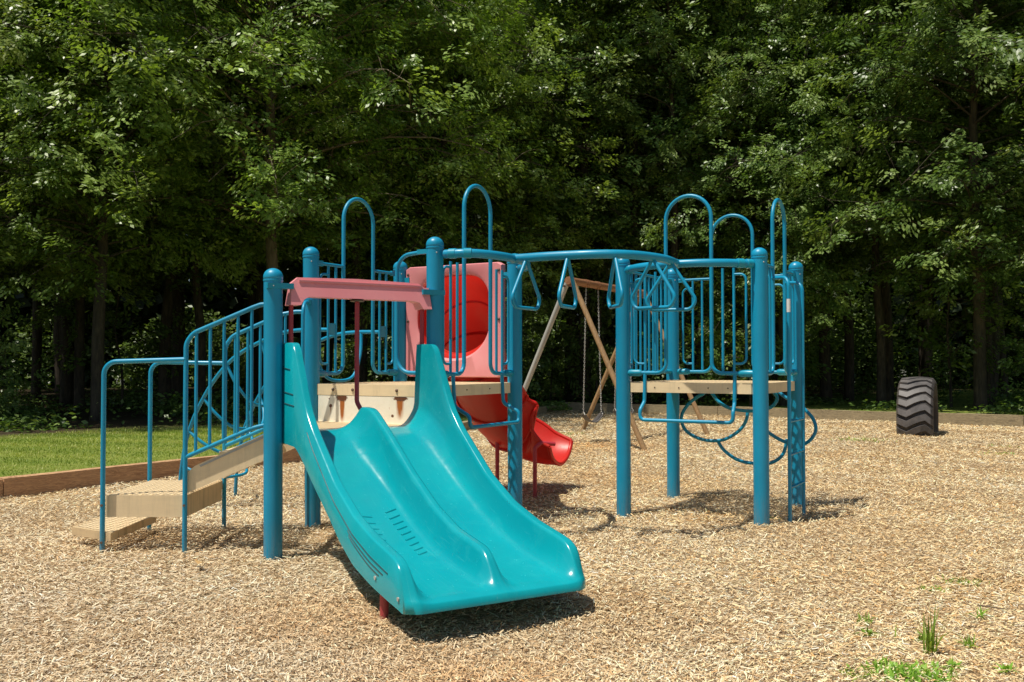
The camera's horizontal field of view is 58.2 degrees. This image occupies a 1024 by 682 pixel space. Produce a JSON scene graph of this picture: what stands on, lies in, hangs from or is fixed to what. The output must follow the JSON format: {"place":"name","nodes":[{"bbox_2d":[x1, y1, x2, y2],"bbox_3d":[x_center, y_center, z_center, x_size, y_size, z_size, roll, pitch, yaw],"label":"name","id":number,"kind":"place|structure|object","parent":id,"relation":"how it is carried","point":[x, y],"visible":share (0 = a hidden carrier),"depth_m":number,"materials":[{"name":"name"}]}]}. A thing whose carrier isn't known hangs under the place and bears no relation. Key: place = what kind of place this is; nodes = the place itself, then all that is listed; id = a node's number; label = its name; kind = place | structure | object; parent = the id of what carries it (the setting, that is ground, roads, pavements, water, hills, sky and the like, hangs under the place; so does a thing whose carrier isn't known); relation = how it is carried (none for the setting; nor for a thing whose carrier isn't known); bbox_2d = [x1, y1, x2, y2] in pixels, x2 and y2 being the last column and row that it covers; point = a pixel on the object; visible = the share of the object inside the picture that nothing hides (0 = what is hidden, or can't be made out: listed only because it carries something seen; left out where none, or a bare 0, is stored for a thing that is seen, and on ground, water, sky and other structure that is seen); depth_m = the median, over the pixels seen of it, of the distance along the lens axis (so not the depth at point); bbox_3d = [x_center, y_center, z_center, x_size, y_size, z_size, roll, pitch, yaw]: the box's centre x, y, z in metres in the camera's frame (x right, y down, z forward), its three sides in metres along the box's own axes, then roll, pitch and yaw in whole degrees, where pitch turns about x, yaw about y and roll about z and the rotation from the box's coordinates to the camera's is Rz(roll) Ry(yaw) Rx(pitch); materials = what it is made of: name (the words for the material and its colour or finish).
{"place":"outdoors","nodes":[
{"label":"outdoors","id":0,"kind":"place"},
{"bbox_2d":[0,417,467,476],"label":"lawn grass","id":1,"kind":"structure","parent":0,"point":[113,433],"depth_m":13.69,"materials":[{"name":"green plant"}]},
{"bbox_2d":[0,409,1023,681],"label":"play area ground","id":2,"kind":"structure","parent":0,"point":[592,609],"depth_m":5.58,"materials":[{"name":"beige wood"}]},
{"bbox_2d":[0,479,2,498],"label":"edging timber","id":3,"kind":"object","parent":2,"relation":"on","point":[1,488],"visible":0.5,"depth_m":9.08,"materials":[{"name":"brown wood"}]},
{"bbox_2d":[0,448,301,498],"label":"edging timber","id":4,"kind":"object","parent":2,"relation":"on","point":[31,484],"visible":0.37,"depth_m":9.89,"materials":[{"name":"brown wood"}]},
{"bbox_2d":[72,184,817,619],"bbox_3d":[-0.599,0.284,7.952,5.072,3.084,5.464,-1,-2,36],"label":"play structure","id":5,"kind":"object","parent":2,"relation":"on","point":[426,510],"visible":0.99,"depth_m":6.85,"materials":[{"name":"teal paint"}]},
{"bbox_2d":[462,420,473,430],"bbox_3d":[-0.810,1.738,18.405,0.147,0.312,2.976,0,-1,15],"label":"edging timber","id":6,"kind":"object","parent":2,"relation":"on","point":[465,423],"visible":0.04,"depth_m":17.93,"materials":[{"name":"brown wood"}]},
{"bbox_2d":[537,404,564,414],"bbox_3d":[0.931,1.866,24.148,0.145,0.322,3.062,-1,-1,22],"label":"edging timber","id":7,"kind":"object","parent":2,"relation":"on","point":[542,410],"visible":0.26,"depth_m":23.87,"materials":[{"name":"brown wood"}]},
{"bbox_2d":[565,402,636,413],"bbox_3d":[2.417,1.864,24.935,2.226,0.361,0.147,-1,-2,35],"label":"edging timber","id":8,"kind":"object","parent":2,"relation":"on","point":[606,407],"visible":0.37,"depth_m":24.93,"materials":[{"name":"brown wood"}]},
{"bbox_2d":[523,276,710,450],"bbox_3d":[1.715,0.460,16.194,2.906,2.953,3.456,-1,-2,30],"label":"swing set","id":9,"kind":"object","parent":2,"relation":"on","point":[586,283],"visible":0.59,"depth_m":15.11,"materials":[{"name":"brown wood"}]},
{"bbox_2d":[581,289,603,422],"bbox_3d":[1.358,0.239,15.577,0.456,2.270,0.233,1,-2,-34],"label":"swing","id":10,"kind":"object","parent":9,"relation":"hanging from","point":[596,419],"visible":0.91,"depth_m":15.53,"materials":[{"name":"rubber"}]},
{"bbox_2d":[613,343,633,414],"bbox_3d":[2.021,0.266,16.730,0.477,2.270,0.236,1,-2,-35],"label":"swing","id":11,"kind":"object","parent":9,"relation":"hanging from","point":[614,411],"visible":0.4,"depth_m":16.69,"materials":[{"name":"rubber"}]},
{"bbox_2d":[637,404,717,415],"bbox_3d":[4.251,1.831,23.660,2.226,0.367,0.148,-1,-2,35],"label":"edging timber","id":12,"kind":"object","parent":2,"relation":"on","point":[661,409],"visible":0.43,"depth_m":23.54,"materials":[{"name":"brown wood"}]},
{"bbox_2d":[718,406,807,418],"bbox_3d":[6.085,1.799,22.384,2.226,0.374,0.146,-1,-2,35],"label":"edging timber","id":13,"kind":"object","parent":2,"relation":"on","point":[773,412],"visible":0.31,"depth_m":22.46,"materials":[{"name":"brown wood"}]},
{"bbox_2d":[808,409,895,421],"bbox_3d":[7.919,1.776,21.108,2.226,0.362,0.148,-1,-2,35],"label":"edging timber","id":14,"kind":"object","parent":2,"relation":"on","point":[847,415],"visible":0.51,"depth_m":21.11,"materials":[{"name":"brown wood"}]},
{"bbox_2d":[831,436,896,442],"bbox_3d":[6.006,1.677,15.832,1.104,0.048,0.910,0,-1,18],"label":"weed patch","id":15,"kind":"object","parent":2,"relation":"on","point":[853,439],"visible":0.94,"depth_m":15.82,"materials":[{"name":"green plant"}]},
{"bbox_2d":[832,666,896,681],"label":"weed patch","id":16,"kind":"object","parent":2,"relation":"on","point":[859,673],"visible":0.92,"depth_m":3.93,"materials":[{"name":"green plant"}]},
{"bbox_2d":[856,610,874,623],"bbox_3d":[1.819,1.429,4.780,0.099,0.069,0.177,-1,-2,45],"label":"weed","id":17,"kind":"object","parent":2,"relation":"on","point":[866,619],"visible":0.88,"depth_m":4.77,"materials":[{"name":"green plant"}]},
{"bbox_2d":[857,627,883,636],"bbox_3d":[1.756,1.429,4.536,0.156,0.043,0.094,0,-1,0],"label":"weed","id":18,"kind":"object","parent":2,"relation":"on","point":[868,632],"visible":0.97,"depth_m":4.54,"materials":[{"name":"green plant"}]},
{"bbox_2d":[846,656,958,681],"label":"weed patch","id":19,"kind":"object","parent":2,"relation":"on","point":[914,673],"visible":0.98,"depth_m":3.91,"materials":[{"name":"green plant"}]},
{"bbox_2d":[896,377,938,436],"bbox_3d":[7.680,1.482,17.420,0.630,1.614,1.612,-1,-2,28],"label":"tractor tyre","id":20,"kind":"object","parent":2,"relation":"on","point":[917,407],"visible":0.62,"depth_m":16.84,"materials":[{"name":"rubber"}]},
{"bbox_2d":[913,629,926,640],"bbox_3d":[1.994,1.425,4.474,0.137,0.060,0.166,0,-1,0],"label":"weed","id":21,"kind":"object","parent":2,"relation":"on","point":[920,637],"visible":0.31,"depth_m":4.47,"materials":[{"name":"green plant"}]},
{"bbox_2d":[915,604,947,654],"bbox_3d":[1.942,1.324,4.211,0.164,0.232,0.206,1,-2,-33],"label":"grass tuft","id":22,"kind":"object","parent":2,"relation":"on","point":[929,639],"visible":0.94,"depth_m":4.24,"materials":[{"name":"green plant"}]},
{"bbox_2d":[917,584,949,592],"bbox_3d":[2.500,1.465,5.460,0.199,0.026,0.170,1,-2,-38],"label":"weed patch","id":23,"kind":"object","parent":2,"relation":"on","point":[934,588],"visible":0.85,"depth_m":5.47,"materials":[{"name":"green plant"}]},
{"bbox_2d":[946,657,965,669],"bbox_3d":[1.913,1.402,4.022,0.138,0.051,0.095,0,-1,0],"label":"weed","id":24,"kind":"object","parent":2,"relation":"on","point":[950,662],"visible":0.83,"depth_m":4.02,"materials":[{"name":"green plant"}]},
{"bbox_2d":[935,574,989,586],"bbox_3d":[2.780,1.466,5.658,0.268,0.040,0.278,0,-1,0],"label":"weed patch","id":25,"kind":"object","parent":2,"relation":"on","point":[952,580],"visible":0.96,"depth_m":5.66,"materials":[{"name":"green plant"}]},
{"bbox_2d":[954,634,980,648],"bbox_3d":[2.164,1.419,4.353,0.108,0.068,0.159,1,-2,-30],"label":"weed","id":26,"kind":"object","parent":2,"relation":"on","point":[969,642],"visible":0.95,"depth_m":4.36,"materials":[{"name":"green plant"}]},
{"bbox_2d":[938,413,1023,426],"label":"edging timber","id":27,"kind":"object","parent":2,"relation":"on","point":[1004,420],"visible":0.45,"depth_m":19.59,"materials":[{"name":"brown wood"}]},
{"bbox_2d":[968,605,998,618],"bbox_3d":[2.454,1.424,4.823,0.140,0.062,0.130,0,-1,0],"label":"weed","id":28,"kind":"object","parent":2,"relation":"on","point":[981,612],"visible":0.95,"depth_m":4.84,"materials":[{"name":"green plant"}]},
{"bbox_2d":[974,450,1017,454],"bbox_3d":[7.270,1.635,13.504,1.021,0.050,0.843,0,-1,0],"label":"weed patch","id":29,"kind":"object","parent":2,"relation":"on","point":[998,453],"visible":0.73,"depth_m":13.50,"materials":[{"name":"green plant"}]},
{"bbox_2d":[979,605,1016,608],"bbox_3d":[2.619,1.437,4.966,0.181,0.013,0.009,-1,-2,33],"label":"stick","id":30,"kind":"object","parent":2,"relation":"on","point":[994,607],"visible":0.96,"depth_m":4.97,"materials":[{"name":"beige wood"}]},
{"bbox_2d":[994,662,1019,673],"bbox_3d":[2.134,1.407,3.972,0.115,0.048,0.102,0,-1,19],"label":"weed","id":31,"kind":"object","parent":2,"relation":"on","point":[1008,666],"visible":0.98,"depth_m":3.96,"materials":[{"name":"green plant"}]},
{"bbox_2d":[0,386,1023,476],"bbox_3d":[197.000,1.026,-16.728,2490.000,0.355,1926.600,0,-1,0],"label":"lawn and forest floor","id":32,"kind":"structure","parent":0,"point":[140,419],"depth_m":20.02,"materials":[{"name":"green plant"}]},
{"bbox_2d":[0,301,52,418],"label":"sapling","id":33,"kind":"object","parent":32,"relation":"on","point":[7,381],"visible":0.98,"depth_m":19.30,"materials":[{"name":"green plant"}]},
{"bbox_2d":[30,250,41,400],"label":"forest tree","id":34,"kind":"object","parent":32,"relation":"on","point":[37,346],"depth_m":29.95,"materials":[{"name":"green plant"}]},
{"bbox_2d":[2,71,72,406],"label":"forest tree","id":35,"kind":"object","parent":32,"relation":"on","point":[65,398],"visible":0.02,"depth_m":25.90,"materials":[{"name":"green plant"}]},
{"bbox_2d":[1,170,143,392],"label":"forest tree","id":36,"kind":"object","parent":32,"relation":"on","point":[56,358],"depth_m":37.38,"materials":[{"name":"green plant"}]},
{"bbox_2d":[1,1,147,409],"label":"forest tree","id":37,"kind":"object","parent":32,"relation":"on","point":[79,371],"visible":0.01,"depth_m":24.20,"materials":[{"name":"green plant"}]},
{"bbox_2d":[17,212,194,407],"bbox_3d":[-11.045,-1.088,24.830,4.215,6.477,4.211,-1,-2,29],"label":"sapling","id":38,"kind":"object","parent":32,"relation":"on","point":[110,315],"visible":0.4,"depth_m":24.71,"materials":[{"name":"green plant"}]},
{"bbox_2d":[0,0,219,304],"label":"elm tree","id":39,"kind":"object","parent":32,"relation":"on","point":[21,57],"visible":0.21,"depth_m":19.47,"materials":[{"name":"green plant"}]},
{"bbox_2d":[1,14,232,404],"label":"forest tree","id":40,"kind":"object","parent":32,"relation":"on","point":[60,332],"visible":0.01,"depth_m":27.10,"materials":[{"name":"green plant"}]},
{"bbox_2d":[1,0,359,407],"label":"maple tree","id":41,"kind":"object","parent":32,"relation":"on","point":[164,382],"visible":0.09,"depth_m":25.13,"materials":[{"name":"green plant"}]},
{"bbox_2d":[183,289,184,328],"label":"forest tree","id":42,"kind":"object","parent":32,"relation":"on","point":[184,307],"depth_m":36.03,"materials":[{"name":"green plant"}]},
{"bbox_2d":[0,0,376,420],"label":"elm tree","id":43,"kind":"object","parent":32,"relation":"on","point":[155,61],"visible":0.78,"depth_m":18.75,"materials":[{"name":"green plant"}]},
{"bbox_2d":[127,6,292,408],"bbox_3d":[-8.451,-5.412,25.075,4.902,15.018,4.713,0,-1,-12],"label":"forest tree","id":44,"kind":"object","parent":32,"relation":"on","point":[198,311],"visible":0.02,"depth_m":24.73,"materials":[{"name":"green plant"}]},
{"bbox_2d":[161,10,306,397],"bbox_3d":[-10.742,-7.257,30.388,8.028,18.943,9.367,1,-1,-21],"label":"forest tree","id":45,"kind":"object","parent":32,"relation":"on","point":[173,365],"depth_m":30.11,"materials":[{"name":"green plant"}]},
{"bbox_2d":[177,4,316,403],"bbox_3d":[-7.233,-6.538,26.931,5.694,17.445,5.475,0,-1,-3],"label":"forest tree","id":46,"kind":"object","parent":32,"relation":"on","point":[259,285],"visible":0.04,"depth_m":26.53,"materials":[{"name":"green plant"}]},
{"bbox_2d":[110,0,403,401],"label":"forest tree","id":47,"kind":"object","parent":32,"relation":"on","point":[252,300],"visible":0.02,"depth_m":27.19,"materials":[{"name":"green plant"}]},
{"bbox_2d":[0,0,561,412],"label":"elm tree","id":48,"kind":"object","parent":32,"relation":"on","point":[346,187],"visible":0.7,"depth_m":21.38,"materials":[{"name":"green plant"}]},
{"bbox_2d":[190,0,443,346],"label":"forest tree","id":49,"kind":"object","parent":32,"relation":"on","point":[299,271],"visible":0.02,"depth_m":29.95,"materials":[{"name":"green plant"}]},
{"bbox_2d":[244,0,450,381],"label":"forest tree","id":50,"kind":"object","parent":32,"relation":"on","point":[362,373],"visible":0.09,"depth_m":25.47,"materials":[{"name":"green plant"}]},
{"bbox_2d":[285,18,461,382],"bbox_3d":[-6.802,-7.676,37.208,11.379,20.237,11.386,1,-2,-44],"label":"forest tree","id":51,"kind":"object","parent":32,"relation":"on","point":[331,349],"visible":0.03,"depth_m":37.03,"materials":[{"name":"green plant"}]},
{"bbox_2d":[336,301,414,396],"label":"sapling","id":52,"kind":"object","parent":32,"relation":"on","point":[349,358],"visible":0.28,"depth_m":25.30,"materials":[{"name":"green plant"}]},
{"bbox_2d":[337,184,486,376],"bbox_3d":[-2.565,-1.087,24.872,4.215,6.477,4.211,0,-1,-16],"label":"sapling","id":53,"kind":"object","parent":32,"relation":"on","point":[389,321],"visible":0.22,"depth_m":25.02,"materials":[{"name":"green plant"}]},
{"bbox_2d":[366,16,474,259],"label":"forest tree","id":54,"kind":"object","parent":32,"relation":"on","point":[430,139],"visible":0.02,"depth_m":29.03,"materials":[{"name":"green plant"}]},
{"bbox_2d":[360,97,492,250],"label":"forest tree","id":55,"kind":"object","parent":32,"relation":"on","point":[454,196],"visible":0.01,"depth_m":38.75,"materials":[{"name":"green plant"}]},
{"bbox_2d":[394,0,466,259],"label":"forest tree","id":56,"kind":"object","parent":32,"relation":"on","point":[432,152],"depth_m":33.36,"materials":[{"name":"green plant"}]},
{"bbox_2d":[245,0,628,321],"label":"elm tree","id":57,"kind":"object","parent":32,"relation":"on","point":[523,232],"visible":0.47,"depth_m":25.04,"materials":[{"name":"green plant"}]},
{"bbox_2d":[371,0,517,380],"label":"forest tree","id":58,"kind":"object","parent":32,"relation":"on","point":[429,126],"visible":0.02,"depth_m":27.87,"materials":[{"name":"green plant"}]},
{"bbox_2d":[0,0,1023,388],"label":"woods","id":59,"kind":"object","parent":32,"relation":"on","point":[230,304],"visible":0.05,"depth_m":46.63,"materials":[{"name":"green plant"}]},
{"bbox_2d":[0,291,1023,389],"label":"sunlit thicket","id":60,"kind":"object","parent":32,"relation":"on","point":[217,355],"visible":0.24,"depth_m":43.05,"materials":[{"name":"green plant"}]},
{"bbox_2d":[0,378,1023,431],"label":"undergrowth","id":61,"kind":"object","parent":32,"relation":"on","point":[129,402],"visible":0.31,"depth_m":23.91,"materials":[{"name":"green plant"}]},
{"bbox_2d":[470,248,566,400],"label":"sapling","id":62,"kind":"object","parent":32,"relation":"on","point":[544,366],"visible":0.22,"depth_m":27.18,"materials":[{"name":"green plant"}]},
{"bbox_2d":[455,0,602,385],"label":"forest tree","id":63,"kind":"object","parent":32,"relation":"on","point":[572,106],"visible":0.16,"depth_m":28.31,"materials":[{"name":"green plant"}]},
{"bbox_2d":[421,0,648,392],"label":"forest tree","id":64,"kind":"object","parent":32,"relation":"on","point":[542,275],"visible":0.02,"depth_m":37.81,"materials":[{"name":"green plant"}]},
{"bbox_2d":[505,260,609,400],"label":"sapling","id":65,"kind":"object","parent":32,"relation":"on","point":[553,350],"visible":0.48,"depth_m":29.38,"materials":[{"name":"green plant"}]},
{"bbox_2d":[418,0,738,399],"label":"maple tree","id":66,"kind":"object","parent":32,"relation":"on","point":[570,396],"visible":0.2,"depth_m":27.77,"materials":[{"name":"green plant"}]},
{"bbox_2d":[460,0,705,396],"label":"forest tree","id":67,"kind":"object","parent":32,"relation":"on","point":[580,123],"visible":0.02,"depth_m":30.95,"materials":[{"name":"green plant"}]},
{"bbox_2d":[430,0,754,401],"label":"forest tree","id":68,"kind":"object","parent":32,"relation":"on","point":[573,208],"visible":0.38,"depth_m":26.95,"materials":[{"name":"green plant"}]},
{"bbox_2d":[544,225,663,397],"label":"sapling","id":69,"kind":"object","parent":32,"relation":"on","point":[584,264],"visible":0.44,"depth_m":27.86,"materials":[{"name":"green plant"}]},
{"bbox_2d":[562,0,722,402],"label":"forest tree","id":70,"kind":"object","parent":32,"relation":"on","point":[637,145],"visible":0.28,"depth_m":27.77,"materials":[{"name":"green plant"}]},
{"bbox_2d":[639,155,694,376],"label":"forest tree","id":71,"kind":"object","parent":32,"relation":"on","point":[690,311],"depth_m":38.46,"materials":[{"name":"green plant"}]},
{"bbox_2d":[576,0,769,403],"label":"forest tree","id":72,"kind":"object","parent":32,"relation":"on","point":[645,4],"visible":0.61,"depth_m":26.88,"materials":[{"name":"green plant"}]},
{"bbox_2d":[630,267,736,400],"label":"sapling","id":73,"kind":"object","parent":32,"relation":"on","point":[705,350],"visible":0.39,"depth_m":26.21,"materials":[{"name":"green plant"}]},
{"bbox_2d":[552,0,851,400],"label":"maple tree","id":74,"kind":"object","parent":32,"relation":"on","point":[685,397],"visible":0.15,"depth_m":28.02,"materials":[{"name":"green plant"}]},
{"bbox_2d":[593,0,817,396],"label":"forest tree","id":75,"kind":"object","parent":32,"relation":"on","point":[697,222],"visible":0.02,"depth_m":32.58,"materials":[{"name":"green plant"}]},
{"bbox_2d":[598,0,846,401],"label":"forest tree","id":76,"kind":"object","parent":32,"relation":"on","point":[628,126],"visible":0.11,"depth_m":27.91,"materials":[{"name":"green plant"}]},
{"bbox_2d":[649,0,800,401],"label":"forest tree","id":77,"kind":"object","parent":32,"relation":"on","point":[705,79],"visible":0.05,"depth_m":29.08,"materials":[{"name":"green plant"}]},
{"bbox_2d":[679,225,810,406],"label":"sapling","id":78,"kind":"object","parent":32,"relation":"on","point":[739,332],"visible":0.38,"depth_m":25.45,"materials":[{"name":"green plant"}]},
{"bbox_2d":[627,0,916,405],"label":"maple tree","id":79,"kind":"object","parent":32,"relation":"on","point":[814,272],"visible":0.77,"depth_m":25.53,"materials":[{"name":"green plant"}]},
{"bbox_2d":[705,234,854,403],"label":"sapling","id":80,"kind":"object","parent":32,"relation":"on","point":[828,337],"visible":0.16,"depth_m":26.92,"materials":[{"name":"green plant"}]},
{"bbox_2d":[705,0,907,291],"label":"forest tree","id":81,"kind":"object","parent":32,"relation":"on","point":[884,3],"visible":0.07,"depth_m":26.60,"materials":[{"name":"green plant"}]},
{"bbox_2d":[763,2,854,397],"bbox_3d":[9.390,-6.149,32.449,5.517,16.903,5.305,1,-1,-27],"label":"forest tree","id":82,"kind":"object","parent":32,"relation":"on","point":[777,366],"depth_m":32.29,"materials":[{"name":"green plant"}]},
{"bbox_2d":[729,0,891,391],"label":"forest tree","id":83,"kind":"object","parent":32,"relation":"on","point":[833,256],"depth_m":38.90,"materials":[{"name":"green plant"}]},
{"bbox_2d":[651,0,1014,401],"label":"maple tree","id":84,"kind":"object","parent":32,"relation":"on","point":[825,387],"visible":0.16,"depth_m":26.82,"materials":[{"name":"green plant"}]},
{"bbox_2d":[785,1,917,400],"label":"forest tree","id":85,"kind":"object","parent":32,"relation":"on","point":[849,366],"visible":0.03,"depth_m":29.47,"materials":[{"name":"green plant"}]},
{"bbox_2d":[791,0,953,405],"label":"forest tree","id":86,"kind":"object","parent":32,"relation":"on","point":[881,357],"visible":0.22,"depth_m":26.45,"materials":[{"name":"green plant"}]},
{"bbox_2d":[817,0,963,401],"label":"forest tree","id":87,"kind":"object","parent":32,"relation":"on","point":[886,300],"visible":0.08,"depth_m":28.29,"materials":[{"name":"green plant"}]},
{"bbox_2d":[759,0,1023,409],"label":"maple tree","id":88,"kind":"object","parent":32,"relation":"on","point":[1004,49],"visible":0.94,"depth_m":23.39,"materials":[{"name":"green plant"}]},
{"bbox_2d":[855,75,948,376],"bbox_3d":[17.699,-8.113,40.441,8.978,21.184,10.474,-1,-2,30],"label":"forest tree","id":89,"kind":"object","parent":32,"relation":"on","point":[919,348],"depth_m":39.96,"materials":[{"name":"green plant"}]},
{"bbox_2d":[810,0,1023,401],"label":"forest tree","id":90,"kind":"object","parent":32,"relation":"on","point":[995,335],"visible":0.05,"depth_m":28.86,"materials":[{"name":"green plant"}]},
{"bbox_2d":[854,1,1013,377],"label":"forest tree","id":91,"kind":"object","parent":32,"relation":"on","point":[924,353],"depth_m":34.36,"materials":[{"name":"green plant"}]},
{"bbox_2d":[862,170,1023,406],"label":"sapling","id":92,"kind":"object","parent":32,"relation":"on","point":[933,334],"visible":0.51,"depth_m":25.32,"materials":[{"name":"green plant"}]},
{"bbox_2d":[870,0,1019,404],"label":"forest tree","id":93,"kind":"object","parent":32,"relation":"on","point":[988,345],"visible":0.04,"depth_m":26.56,"materials":[{"name":"green plant"}]},
{"bbox_2d":[871,0,1023,396],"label":"forest tree","id":94,"kind":"object","parent":32,"relation":"on","point":[1003,356],"visible":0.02,"depth_m":32.86,"materials":[{"name":"green plant"}]},
{"bbox_2d":[955,60,1023,125],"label":"maple tree","id":95,"kind":"object","parent":32,"relation":"on","point":[1018,67],"visible":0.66,"depth_m":23.49,"materials":[{"name":"green plant"}]},
{"bbox_2d":[992,292,1023,392],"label":"sapling","id":96,"kind":"object","parent":32,"relation":"on","point":[1020,352],"visible":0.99,"depth_m":23.58,"materials":[{"name":"green plant"}]},
{"bbox_2d":[998,9,1023,133],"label":"forest tree","id":97,"kind":"object","parent":32,"relation":"on","point":[1007,127],"visible":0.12,"depth_m":24.14,"materials":[{"name":"green plant"}]}
]}

